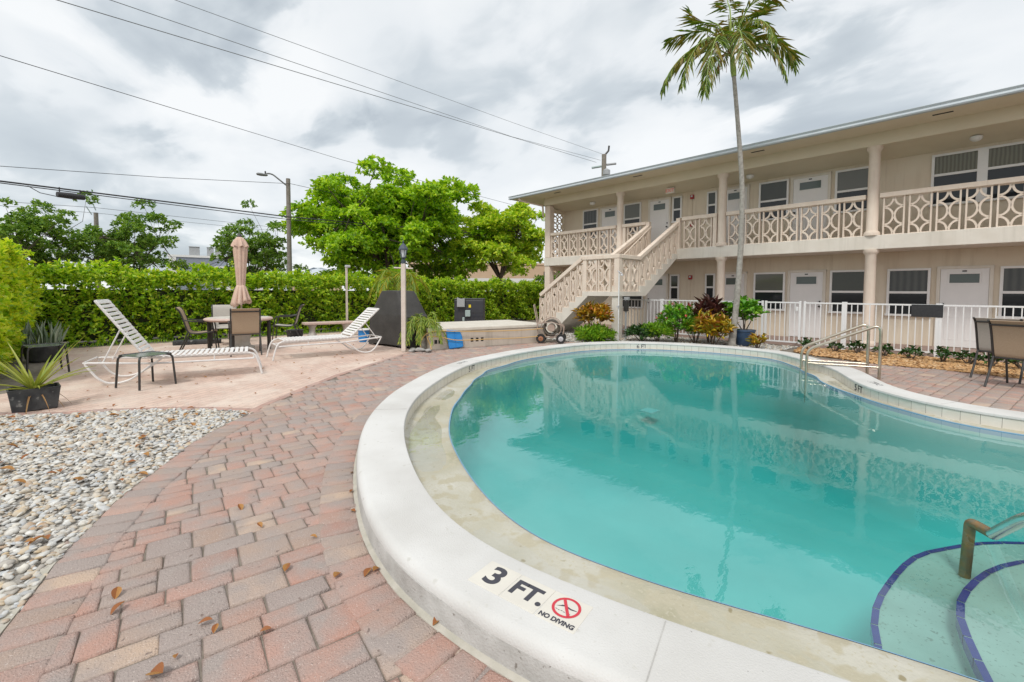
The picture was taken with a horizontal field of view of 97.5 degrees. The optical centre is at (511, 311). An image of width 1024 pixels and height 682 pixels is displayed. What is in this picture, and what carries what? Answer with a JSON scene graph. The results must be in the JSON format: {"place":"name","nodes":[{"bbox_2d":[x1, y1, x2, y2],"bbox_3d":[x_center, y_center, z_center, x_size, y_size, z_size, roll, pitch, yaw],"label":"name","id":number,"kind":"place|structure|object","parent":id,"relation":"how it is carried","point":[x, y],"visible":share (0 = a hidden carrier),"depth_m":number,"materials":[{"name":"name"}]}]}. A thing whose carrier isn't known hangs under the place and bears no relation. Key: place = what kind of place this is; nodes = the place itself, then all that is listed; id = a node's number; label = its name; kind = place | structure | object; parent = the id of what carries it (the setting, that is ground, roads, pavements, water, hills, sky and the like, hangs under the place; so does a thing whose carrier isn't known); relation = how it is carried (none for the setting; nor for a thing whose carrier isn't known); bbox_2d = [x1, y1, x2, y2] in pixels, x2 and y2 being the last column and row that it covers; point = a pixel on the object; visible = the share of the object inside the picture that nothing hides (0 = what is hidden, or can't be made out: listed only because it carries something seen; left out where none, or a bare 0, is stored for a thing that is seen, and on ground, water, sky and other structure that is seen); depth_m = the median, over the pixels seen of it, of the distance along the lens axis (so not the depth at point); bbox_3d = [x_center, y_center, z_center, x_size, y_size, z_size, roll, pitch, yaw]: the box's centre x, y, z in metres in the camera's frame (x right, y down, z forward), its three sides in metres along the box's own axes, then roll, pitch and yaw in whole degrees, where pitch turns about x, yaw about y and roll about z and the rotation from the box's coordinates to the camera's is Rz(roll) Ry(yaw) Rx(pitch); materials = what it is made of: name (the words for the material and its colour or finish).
{"place":"outdoors","nodes":[
{"label":"outdoors","id":0,"kind":"place"},
{"bbox_2d":[0,407,252,626],"bbox_3d":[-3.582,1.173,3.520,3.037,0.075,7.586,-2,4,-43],"label":"pebbles","id":1,"kind":"object","parent":0,"point":[42,511],"visible":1,"depth_m":3.42,"materials":[{"name":"grey gravel"}]},
{"bbox_2d":[172,338,220,344],"bbox_3d":[-7.904,0.748,11.297,1.000,0.100,0.320,-1,3,-33],"label":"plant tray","id":2,"kind":"object","parent":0,"point":[190,341],"visible":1,"depth_m":11.14,"materials":[{"name":"black plastic"}]},
{"bbox_2d":[0,331,416,414],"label":"patio","id":3,"kind":"structure","parent":0,"point":[282,371],"depth_m":7.15,"materials":[{"name":"beige concrete"}]},
{"bbox_2d":[6,382,60,412],"bbox_3d":[-5.400,0.968,5.078,0.305,0.250,0.417,3,3,40],"label":"planter","id":4,"kind":"object","parent":3,"relation":"on","point":[17,398],"visible":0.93,"depth_m":4.99,"materials":[{"name":"plastic"}]},
{"bbox_2d":[0,339,95,413],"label":"spiky plant","id":5,"kind":"object","parent":4,"relation":"in","point":[24,378],"visible":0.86,"depth_m":5.04,"materials":[{"name":"green plant"}]},
{"bbox_2d":[23,346,63,361],"bbox_3d":[-8.844,0.781,8.478,0.580,0.280,0.580,-2,4,-43],"label":"plant pot","id":6,"kind":"object","parent":3,"relation":"on","point":[40,354],"visible":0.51,"depth_m":8.29,"materials":[{"name":"plastic"}]},
{"bbox_2d":[19,319,68,344],"bbox_3d":[-8.824,0.391,8.454,0.742,0.542,0.672,2,3,36],"label":"succulent","id":7,"kind":"object","parent":6,"relation":"on","point":[41,334],"visible":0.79,"depth_m":8.38,"materials":[{"name":"green plant"}]},
{"bbox_2d":[20,343,69,372],"bbox_3d":[-7.567,0.755,7.273,0.502,0.456,0.502,2,3,35],"label":"side table","id":8,"kind":"object","parent":3,"relation":"on","point":[30,346],"visible":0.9,"depth_m":7.21,"materials":[{"name":"brown metal"}]},
{"bbox_2d":[115,351,176,390],"bbox_3d":[-5.139,0.811,6.310,0.502,0.456,0.502,1,3,19],"label":"side table","id":9,"kind":"object","parent":3,"relation":"on","point":[139,355],"visible":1,"depth_m":6.21,"materials":[{"name":"brown metal"}]},
{"bbox_2d":[82,299,262,383],"bbox_3d":[-5.138,0.407,6.994,2.181,1.206,0.660,-1,3,-30],"label":"sun lounger","id":10,"kind":"object","parent":3,"relation":"on","point":[147,345],"visible":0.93,"depth_m":6.78,"materials":[{"name":"white plastic"}]},
{"bbox_2d":[175,306,219,349],"bbox_3d":[-6.959,0.375,9.961,0.753,0.988,0.631,-1,3,-29],"label":"patio chair","id":11,"kind":"object","parent":3,"relation":"on","point":[185,319],"visible":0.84,"depth_m":9.87,"materials":[{"name":"beige fabric"}]},
{"bbox_2d":[211,305,236,345],"bbox_3d":[-7.162,0.317,11.209,0.631,0.988,0.753,-1,3,-33],"label":"patio chair","id":12,"kind":"object","parent":3,"relation":"on","point":[219,310],"visible":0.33,"depth_m":11.34,"materials":[{"name":"fabric"}]},
{"bbox_2d":[203,316,272,351],"bbox_3d":[-6.178,0.487,10.190,1.360,0.738,1.360,2,3,27],"label":"round table","id":13,"kind":"object","parent":3,"relation":"on","point":[226,319],"visible":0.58,"depth_m":9.99,"materials":[{"name":"beige stone"}]},
{"bbox_2d":[225,332,254,350],"bbox_3d":[-6.178,0.581,10.194,0.554,0.550,0.554,-1,3,-21],"label":"umbrella base","id":14,"kind":"object","parent":3,"relation":"on","point":[242,340],"visible":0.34,"depth_m":10.05,"materials":[{"name":"concrete"}]},
{"bbox_2d":[230,233,251,308],"bbox_3d":[-6.101,-0.701,10.112,0.429,2.120,0.430,-2,4,-43],"label":"patio umbrella","id":15,"kind":"object","parent":14,"relation":"in","point":[240,246],"visible":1,"depth_m":10.01,"materials":[{"name":"beige fabric"}]},
{"bbox_2d":[228,308,261,356],"bbox_3d":[-5.651,0.401,9.524,0.631,0.988,0.753,-1,3,-32],"label":"patio chair","id":16,"kind":"object","parent":3,"relation":"on","point":[248,321],"visible":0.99,"depth_m":9.32,"materials":[{"name":"beige fabric"}]},
{"bbox_2d":[272,304,304,339],"bbox_3d":[-5.983,0.285,12.039,0.753,0.988,0.631,-1,3,-19],"label":"patio chair","id":17,"kind":"object","parent":3,"relation":"on","point":[296,319],"visible":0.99,"depth_m":11.95,"materials":[{"name":"metal"}]},
{"bbox_2d":[266,307,381,360],"bbox_3d":[-3.923,0.417,9.492,2.181,0.971,0.660,-2,3,-38],"label":"sun lounger","id":18,"kind":"object","parent":3,"relation":"on","point":[337,337],"visible":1,"depth_m":9.58,"materials":[{"name":"white plastic"}]},
{"bbox_2d":[302,320,352,335],"bbox_3d":[-5.407,0.503,13.306,1.440,0.430,0.380,-2,3,-37],"label":"stone bench","id":19,"kind":"object","parent":3,"relation":"on","point":[313,325],"visible":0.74,"depth_m":13.01,"materials":[{"name":"stone"}]},
{"bbox_2d":[369,290,426,347],"bbox_3d":[-2.825,0.147,11.174,1.647,1.360,0.763,2,3,38],"label":"covered grill","id":20,"kind":"object","parent":3,"relation":"on","point":[385,321],"visible":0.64,"depth_m":10.87,"materials":[{"name":"grey fabric"}]},
{"bbox_2d":[367,267,432,302],"bbox_3d":[-3.313,-0.290,13.262,1.687,2.080,1.618,-2,4,-43],"label":"golden palm","id":21,"kind":"object","parent":3,"relation":"on","point":[411,278],"visible":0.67,"depth_m":12.93,"materials":[{"name":"green plant"}]},
{"bbox_2d":[394,240,412,351],"bbox_3d":[-2.402,-0.350,9.949,0.393,2.470,0.209,2,3,25],"label":"lamp post","id":22,"kind":"object","parent":3,"relation":"on","point":[403,248],"visible":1,"depth_m":9.91,"materials":[{"name":"metal"}]},
{"bbox_2d":[397,311,447,348],"bbox_3d":[-2.107,0.428,10.389,1.038,0.918,1.159,-2,4,-43],"label":"shaggy palm","id":23,"kind":"object","parent":3,"relation":"on","point":[420,326],"visible":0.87,"depth_m":10.18,"materials":[{"name":"green plant"}]},
{"bbox_2d":[421,320,546,349],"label":"raised platform","id":24,"kind":"structure","parent":3,"relation":"on","point":[494,326],"depth_m":11.29,"materials":[{"name":"beige concrete"}]},
{"bbox_2d":[454,297,484,321],"bbox_3d":[-1.344,0.113,14.328,0.930,1.156,0.815,0,3,1],"label":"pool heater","id":25,"kind":"object","parent":24,"relation":"on","point":[469,309],"visible":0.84,"depth_m":14.02,"materials":[{"name":"black metal"}]},
{"bbox_2d":[0,55,511,204],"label":"overhead wire","id":26,"kind":"object","parent":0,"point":[196,115],"visible":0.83,"depth_m":15.10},
{"bbox_2d":[0,180,555,240],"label":"overhead wire","id":27,"kind":"object","parent":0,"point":[187,204],"visible":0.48,"depth_m":19.22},
{"bbox_2d":[30,187,85,199],"bbox_3d":[-16.712,-4.414,16.492,0.241,0.395,1.579,2,3,26],"label":"splice box","id":28,"kind":"object","parent":27,"relation":"hanging from","point":[79,196],"visible":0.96,"depth_m":16.73,"materials":[{"name":"black plastic"}]},
{"bbox_2d":[0,182,544,241],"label":"overhead wire","id":29,"kind":"object","parent":27,"relation":"hanging from","point":[201,208],"visible":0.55,"depth_m":19.50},
{"bbox_2d":[57,0,593,161],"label":"overhead wire","id":30,"kind":"object","parent":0,"point":[285,68],"visible":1,"depth_m":13.83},
{"bbox_2d":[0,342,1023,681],"bbox_3d":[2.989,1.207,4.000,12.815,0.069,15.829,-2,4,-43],"label":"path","id":31,"kind":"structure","parent":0,"point":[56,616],"depth_m":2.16,"materials":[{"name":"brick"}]},
{"bbox_2d":[446,330,462,348],"bbox_3d":[-1.350,0.638,10.585,0.409,0.448,0.143,-1,3,-33],"label":"blue plastic tray","id":32,"kind":"object","parent":31,"relation":"on","point":[452,344],"visible":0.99,"depth_m":10.55,"materials":[{"name":"blue plastic"}]},
{"bbox_2d":[420,328,545,349],"bbox_3d":[-0.578,0.627,10.966,3.392,0.442,0.226,-1,3,-29],"label":"garden hose","id":33,"kind":"object","parent":31,"relation":"on","point":[479,331],"visible":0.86,"depth_m":10.86,"materials":[{"name":"rubber"}]},
{"bbox_2d":[533,304,565,343],"bbox_3d":[1.006,0.305,11.937,0.859,1.014,0.620,1,3,9],"label":"hose reel cart","id":34,"kind":"object","parent":31,"relation":"on","point":[560,336],"visible":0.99,"depth_m":11.76,"materials":[{"name":"beige plastic"}]},
{"bbox_2d":[969,317,1023,383],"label":"patio chair","id":35,"kind":"object","parent":31,"relation":"on","point":[982,336],"visible":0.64,"depth_m":7.17,"materials":[{"name":"fabric"}]},
{"bbox_2d":[984,319,1023,386],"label":"patio chair","id":36,"kind":"object","parent":31,"relation":"on","point":[1007,339],"visible":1,"depth_m":6.40,"materials":[{"name":"beige fabric"}]},
{"bbox_2d":[0,317,1023,681],"bbox_3d":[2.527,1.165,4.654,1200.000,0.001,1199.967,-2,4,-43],"label":"ground","id":37,"kind":"structure","parent":0,"point":[34,369],"depth_m":3.26,"materials":[{"name":"brown soil"}]},
{"bbox_2d":[0,237,45,379],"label":"bush","id":38,"kind":"object","parent":37,"relation":"on","point":[20,302],"visible":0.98,"depth_m":7.57,"materials":[{"name":"green plant"}]},
{"bbox_2d":[0,190,102,268],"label":"tree","id":39,"kind":"object","parent":37,"relation":"on","point":[30,225],"visible":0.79,"depth_m":23.49,"materials":[{"name":"green plant"}]},
{"bbox_2d":[42,199,189,288],"bbox_3d":[-22.298,-3.259,26.902,6.413,6.742,6.547,1,3,15],"label":"tree","id":40,"kind":"object","parent":37,"relation":"on","point":[115,242],"visible":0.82,"depth_m":25.55,"materials":[{"name":"green plant"}]},
{"bbox_2d":[0,415,244,636],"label":"path edging","id":41,"kind":"object","parent":37,"relation":"on","point":[16,611],"visible":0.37,"depth_m":2.13,"materials":[{"name":"concrete"}]},
{"bbox_2d":[168,246,226,289],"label":"grey building","id":42,"kind":"structure","parent":37,"relation":"on","point":[193,256],"depth_m":46.96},
{"bbox_2d":[0,352,412,414],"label":"patio border","id":43,"kind":"object","parent":37,"relation":"on","point":[256,409],"visible":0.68,"depth_m":5.14,"materials":[{"name":"concrete"}]},
{"bbox_2d":[64,327,369,347],"bbox_3d":[-6.970,0.687,13.560,9.623,0.251,0.752,-2,4,-43],"label":"ground cover","id":44,"kind":"object","parent":37,"relation":"on","point":[159,340],"visible":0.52,"depth_m":11.65,"materials":[{"name":"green plant"}]},
{"bbox_2d":[194,199,310,289],"bbox_3d":[-17.108,-3.811,30.167,7.019,7.598,6.021,-2,4,-43],"label":"tree","id":45,"kind":"object","parent":37,"relation":"on","point":[268,254],"visible":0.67,"depth_m":29.46,"materials":[{"name":"green plant"}]},
{"bbox_2d":[256,171,292,289],"bbox_3d":[-12.493,-3.494,23.693,1.642,7.600,0.280,-2,4,-43],"label":"street lamp","id":46,"kind":"object","parent":37,"relation":"on","point":[289,239],"visible":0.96,"depth_m":24.04,"materials":[{"name":"grey metal"}]},
{"bbox_2d":[22,256,544,345],"bbox_3d":[-5.027,-0.474,16.368,18.467,2.275,2.021,-2,4,-43],"label":"hedge","id":47,"kind":"object","parent":37,"relation":"on","point":[149,312],"visible":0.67,"depth_m":12.47,"materials":[{"name":"green plant"}]},
{"bbox_2d":[279,154,490,289],"bbox_3d":[-7.783,-4.588,28.678,12.036,9.378,11.876,-2,4,-43],"label":"broadleaf tree","id":48,"kind":"object","parent":37,"relation":"on","point":[429,211],"visible":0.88,"depth_m":26.04,"materials":[{"name":"green plant"}]},
{"bbox_2d":[407,262,554,278],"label":"tan building","id":49,"kind":"structure","parent":37,"relation":"on","point":[539,268],"depth_m":48.53,"materials":[{"name":"beige paint"}]},
{"bbox_2d":[443,199,544,280],"bbox_3d":[-1.181,-3.690,30.207,6.942,7.510,8.281,0,3,-15],"label":"broadleaf tree","id":50,"kind":"object","parent":37,"relation":"on","point":[505,247],"visible":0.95,"depth_m":28.11,"materials":[{"name":"green plant"}]},
{"bbox_2d":[592,146,615,175],"bbox_3d":[5.916,-5.284,29.197,1.567,10.856,0.356,1,3,10],"label":"utility pole","id":51,"kind":"object","parent":37,"relation":"on","point":[604,164],"visible":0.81,"depth_m":28.91,"materials":[{"name":"grey wood"}]},
{"bbox_2d":[111,0,598,159],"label":"overhead wire","id":52,"kind":"object","parent":51,"relation":"attached to","point":[317,70],"visible":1,"depth_m":15.72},
{"bbox_2d":[176,0,600,153],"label":"overhead wire","id":53,"kind":"object","parent":51,"relation":"attached to","point":[355,65],"visible":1,"depth_m":17.66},
{"bbox_2d":[539,218,681,338],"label":"staircase","id":54,"kind":"structure","parent":37,"relation":"on","point":[641,267],"depth_m":14.08,"materials":[{"name":"beige paint"}]},
{"bbox_2d":[547,329,797,350],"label":"bed gravel","id":55,"kind":"structure","parent":37,"relation":"on","point":[686,339],"depth_m":12.36,"materials":[{"name":"beige gravel"}]},
{"bbox_2d":[571,300,613,337],"bbox_3d":[2.246,0.213,12.628,1.230,1.157,1.110,1,3,9],"label":"croton bush","id":56,"kind":"object","parent":55,"relation":"on","point":[601,312],"visible":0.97,"depth_m":12.40,"materials":[{"name":"orange plant"}]},
{"bbox_2d":[572,322,617,341],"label":"grass clump","id":57,"kind":"object","parent":55,"relation":"on","point":[599,332],"visible":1,"depth_m":11.96,"materials":[{"name":"green plant"}]},
{"bbox_2d":[623,323,661,340],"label":"shrub","id":58,"kind":"object","parent":55,"relation":"on","point":[634,330],"visible":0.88,"depth_m":12.10,"materials":[{"name":"green plant"}]},
{"bbox_2d":[640,319,676,341],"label":"fern clump","id":59,"kind":"object","parent":55,"relation":"on","point":[660,327],"visible":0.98,"depth_m":11.88,"materials":[{"name":"green plant"}]},
{"bbox_2d":[654,301,696,341],"bbox_3d":[4.409,0.249,12.128,1.265,1.154,1.084,-2,4,-43],"label":"hibiscus shrub","id":60,"kind":"object","parent":55,"relation":"on","point":[675,313],"visible":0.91,"depth_m":11.87,"materials":[{"name":"green plant"}]},
{"bbox_2d":[679,311,709,342],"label":"feathery shrub","id":61,"kind":"object","parent":55,"relation":"on","point":[688,324],"visible":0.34,"depth_m":11.89,"materials":[{"name":"green plant"}]},
{"bbox_2d":[684,293,731,342],"bbox_3d":[5.296,0.161,11.925,1.212,1.355,1.358,-2,4,-43],"label":"ti plant","id":62,"kind":"object","parent":55,"relation":"on","point":[707,303],"visible":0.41,"depth_m":11.82,"materials":[{"name":"red plant"}]},
{"bbox_2d":[690,309,739,344],"bbox_3d":[5.162,0.378,11.444,1.155,0.971,1.204,-2,4,-43],"label":"croton bush","id":63,"kind":"object","parent":55,"relation":"on","point":[716,326],"visible":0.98,"depth_m":11.22,"materials":[{"name":"yellow plant"}]},
{"bbox_2d":[660,0,810,345],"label":"palm tree","id":64,"kind":"object","parent":55,"relation":"on","point":[747,33],"visible":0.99,"depth_m":10.99,"materials":[{"name":"green plant"}]},
{"bbox_2d":[736,329,755,345],"bbox_3d":[5.916,0.653,11.459,0.540,0.410,0.540,-2,4,-43],"label":"plant pot","id":65,"kind":"object","parent":55,"relation":"on","point":[742,334],"visible":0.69,"depth_m":11.27,"materials":[{"name":"blue ceramic"}]},
{"bbox_2d":[722,295,770,329],"bbox_3d":[5.949,0.017,11.440,0.909,0.938,1.155,-2,4,-43],"label":"rubber plant","id":66,"kind":"object","parent":65,"relation":"on","point":[749,307],"visible":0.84,"depth_m":11.34,"materials":[{"name":"green plant"}]},
{"bbox_2d":[745,332,768,347],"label":"croton seedling","id":67,"kind":"object","parent":55,"relation":"on","point":[754,338],"visible":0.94,"depth_m":10.68,"materials":[{"name":"yellow plant"}]},
{"bbox_2d":[353,341,1023,681],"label":"swimming pool","id":68,"kind":"structure","parent":37,"relation":"in","point":[548,513],"depth_m":4.32,"materials":[{"name":"teal liquid"}]},
{"bbox_2d":[799,324,882,401],"bbox_3d":[5.439,0.866,7.488,1.058,1.342,0.418,2,3,29],"label":"grab rail","id":69,"kind":"object","parent":68,"relation":"attached to","point":[868,328],"visible":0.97,"depth_m":7.44,"materials":[{"name":"metal"}]},
{"bbox_2d":[958,512,1023,578],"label":"step handrail","id":70,"kind":"object","parent":68,"relation":"on","point":[1006,527],"visible":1,"depth_m":2.57,"materials":[{"name":"metal"}]},
{"bbox_2d":[508,84,1023,348],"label":"apartment building","id":71,"kind":"structure","parent":37,"relation":"on","point":[921,205],"depth_m":12.29,"materials":[{"name":"beige paint"}]},
{"bbox_2d":[582,208,597,238],"bbox_3d":[3.328,-3.738,19.113,0.080,1.220,0.820,-2,4,-43],"label":"window","id":72,"kind":"structure","parent":71,"relation":"in","point":[590,217],"depth_m":19.09,"materials":[{"name":"grey glass"}]},
{"bbox_2d":[600,205,616,253],"bbox_3d":[3.994,-3.299,18.401,0.135,2.030,0.940,-2,4,-43],"label":"door","id":73,"kind":"structure","parent":71,"relation":"in","point":[608,215],"depth_m":18.44,"materials":[{"name":"white paint"}]},
{"bbox_2d":[623,202,641,233],"bbox_3d":[4.720,-3.659,17.644,0.080,1.210,0.810,-2,4,-43],"label":"window","id":74,"kind":"structure","parent":71,"relation":"in","point":[632,211],"depth_m":17.62,"materials":[{"name":"grey glass"}]},
{"bbox_2d":[645,274,668,323],"bbox_3d":[5.448,-0.416,16.980,0.135,2.030,0.910,-2,4,-43],"label":"door","id":75,"kind":"structure","parent":71,"relation":"in","point":[659,291],"depth_m":16.98,"materials":[{"name":"white paint"}]},
{"bbox_2d":[648,197,670,247],"bbox_3d":[5.496,-3.219,16.816,0.135,2.030,0.910,-2,4,-43],"label":"door","id":76,"kind":"structure","parent":71,"relation":"in","point":[659,210],"depth_m":16.81,"materials":[{"name":"white paint"}]},
{"bbox_2d":[668,274,679,299],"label":"window","id":77,"kind":"structure","parent":71,"relation":"in","point":[674,278],"depth_m":16.45,"materials":[{"name":"glass"}]},
{"bbox_2d":[671,196,682,222],"bbox_3d":[5.989,-3.717,16.300,0.080,0.940,0.400,-2,4,-43],"label":"window","id":78,"kind":"structure","parent":71,"relation":"in","point":[676,201],"depth_m":16.31,"materials":[{"name":"white glass"}]},
{"bbox_2d":[705,273,715,298],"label":"window","id":79,"kind":"structure","parent":71,"relation":"in","point":[709,278],"depth_m":15.51,"materials":[{"name":"grey glass"}]},
{"bbox_2d":[707,190,717,213],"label":"window","id":80,"kind":"structure","parent":71,"relation":"in","point":[711,195],"depth_m":15.39,"materials":[{"name":"white glass"}]},
{"bbox_2d":[724,272,746,331],"bbox_3d":[7.362,-0.316,15.007,0.072,2.030,0.870,-2,4,-43],"label":"door","id":81,"kind":"structure","parent":71,"relation":"in","point":[730,277],"depth_m":14.97,"materials":[{"name":"white paint"}]},
{"bbox_2d":[726,184,749,244],"bbox_3d":[7.379,-3.121,14.876,0.072,2.030,0.880,-2,4,-43],"label":"door","id":82,"kind":"structure","parent":71,"relation":"in","point":[733,195],"depth_m":14.85,"materials":[{"name":"white paint"}]},
{"bbox_2d":[753,272,785,310],"bbox_3d":[8.106,-0.647,14.187,0.080,1.200,0.940,-2,4,-43],"label":"window","id":83,"kind":"structure","parent":71,"relation":"in","point":[767,286],"depth_m":14.14,"materials":[{"name":"grey glass"}]},
{"bbox_2d":[758,178,788,220],"bbox_3d":[8.154,-3.477,14.021,0.080,1.210,0.880,-2,4,-43],"label":"window","id":84,"kind":"structure","parent":71,"relation":"in","point":[771,193],"depth_m":14.00,"materials":[{"name":"grey glass"}]},
{"bbox_2d":[786,269,825,338],"bbox_3d":[8.786,-0.239,13.459,0.135,2.030,0.980,-2,4,-43],"label":"door","id":85,"kind":"structure","parent":71,"relation":"in","point":[807,285],"depth_m":13.43,"materials":[{"name":"white paint"}]},
{"bbox_2d":[789,171,831,240],"bbox_3d":[8.814,-3.043,13.317,0.135,2.030,1.020,-2,4,-43],"label":"door","id":86,"kind":"structure","parent":71,"relation":"in","point":[813,187],"depth_m":13.30,"materials":[{"name":"white paint"}]},
{"bbox_2d":[828,270,863,313],"bbox_3d":[9.509,-0.567,12.707,0.080,1.230,0.920,-2,4,-43],"label":"window","id":87,"kind":"structure","parent":71,"relation":"in","point":[845,285],"depth_m":12.73,"materials":[{"name":"grey glass"}]},
{"bbox_2d":[833,166,868,213],"bbox_3d":[9.540,-3.404,12.560,0.080,1.210,0.890,-2,4,-43],"label":"window","id":88,"kind":"structure","parent":71,"relation":"in","point":[851,182],"depth_m":12.58,"materials":[{"name":"grey glass"}]},
{"bbox_2d":[884,268,930,315],"bbox_3d":[10.382,-0.511,11.787,0.080,1.250,0.900,-2,4,-43],"label":"window","id":89,"kind":"structure","parent":71,"relation":"in","point":[910,285],"depth_m":11.80,"materials":[{"name":"grey glass"}]},
{"bbox_2d":[933,265,994,347],"bbox_3d":[11.097,-0.118,11.057,0.085,2.030,0.990,-2,4,-43],"label":"door","id":90,"kind":"structure","parent":71,"relation":"in","point":[958,285],"depth_m":11.04,"materials":[{"name":"white paint"}]},
{"bbox_2d":[929,141,1023,206],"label":"window","id":91,"kind":"structure","parent":71,"relation":"in","point":[1003,160],"depth_m":10.77,"materials":[{"name":"grey glass"}]},
{"bbox_2d":[997,266,1023,318],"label":"window","id":92,"kind":"structure","parent":71,"relation":"in","point":[1011,290],"depth_m":10.46,"materials":[{"name":"grey glass"}]},
{"bbox_2d":[579,323,1021,363],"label":"walkway","id":93,"kind":"structure","parent":37,"relation":"on","point":[924,348],"depth_m":11.72,"materials":[{"name":"red brick"}]},
{"bbox_2d":[622,299,661,329],"bbox_3d":[4.117,0.139,14.534,0.050,1.140,1.560,-2,4,-43],"label":"fence panel","id":94,"kind":"object","parent":93,"relation":"on","point":[654,300],"visible":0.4,"depth_m":14.45,"materials":[{"name":"white metal"}]},
{"bbox_2d":[715,301,763,343],"bbox_3d":[6.218,0.250,12.318,0.050,1.140,1.230,-2,4,-43],"label":"fence panel","id":95,"kind":"object","parent":93,"relation":"on","point":[762,316],"visible":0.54,"depth_m":11.96,"materials":[{"name":"white metal"}]},
{"bbox_2d":[764,301,801,343],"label":"pool gate","id":96,"kind":"structure","parent":95,"relation":"attached to","point":[799,321],"depth_m":11.50,"materials":[{"name":"white metal"}]},
{"bbox_2d":[802,301,844,349],"bbox_3d":[7.551,0.321,10.911,0.050,1.140,0.830,-2,4,-43],"label":"fence panel","id":97,"kind":"object","parent":93,"relation":"on","point":[820,303],"visible":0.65,"depth_m":10.93,"materials":[{"name":"white metal"}]},
{"bbox_2d":[843,302,938,356],"bbox_3d":[8.394,0.365,10.022,0.050,1.140,1.620,-2,4,-43],"label":"fence panel","id":98,"kind":"object","parent":93,"relation":"on","point":[900,349],"visible":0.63,"depth_m":9.95,"materials":[{"name":"white metal"}]},
{"bbox_2d":[911,304,943,317],"bbox_3d":[8.805,-0.021,9.528,0.016,0.265,0.504,-2,4,-43],"label":"sign board","id":99,"kind":"object","parent":98,"relation":"attached to","point":[917,310],"visible":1,"depth_m":9.52,"materials":[{"name":"grey metal"}]},
{"bbox_2d":[937,304,1023,355],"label":"fence panel","id":100,"kind":"object","parent":93,"relation":"on","point":[940,326],"visible":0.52,"depth_m":9.15,"materials":[{"name":"white metal"}]},
{"bbox_2d":[793,346,1023,378],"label":"mulch bed","id":101,"kind":"object","parent":37,"relation":"on","point":[920,367],"visible":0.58,"depth_m":8.64,"materials":[{"name":"beige wood"}]},
{"bbox_2d":[927,345,960,361],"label":"young shrub","id":102,"kind":"object","parent":101,"relation":"on","point":[941,353],"visible":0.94,"depth_m":8.74,"materials":[{"name":"green plant"}]},
{"bbox_2d":[0,0,1023,290],"label":"sky","id":103,"kind":"structure","parent":0,"point":[589,74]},
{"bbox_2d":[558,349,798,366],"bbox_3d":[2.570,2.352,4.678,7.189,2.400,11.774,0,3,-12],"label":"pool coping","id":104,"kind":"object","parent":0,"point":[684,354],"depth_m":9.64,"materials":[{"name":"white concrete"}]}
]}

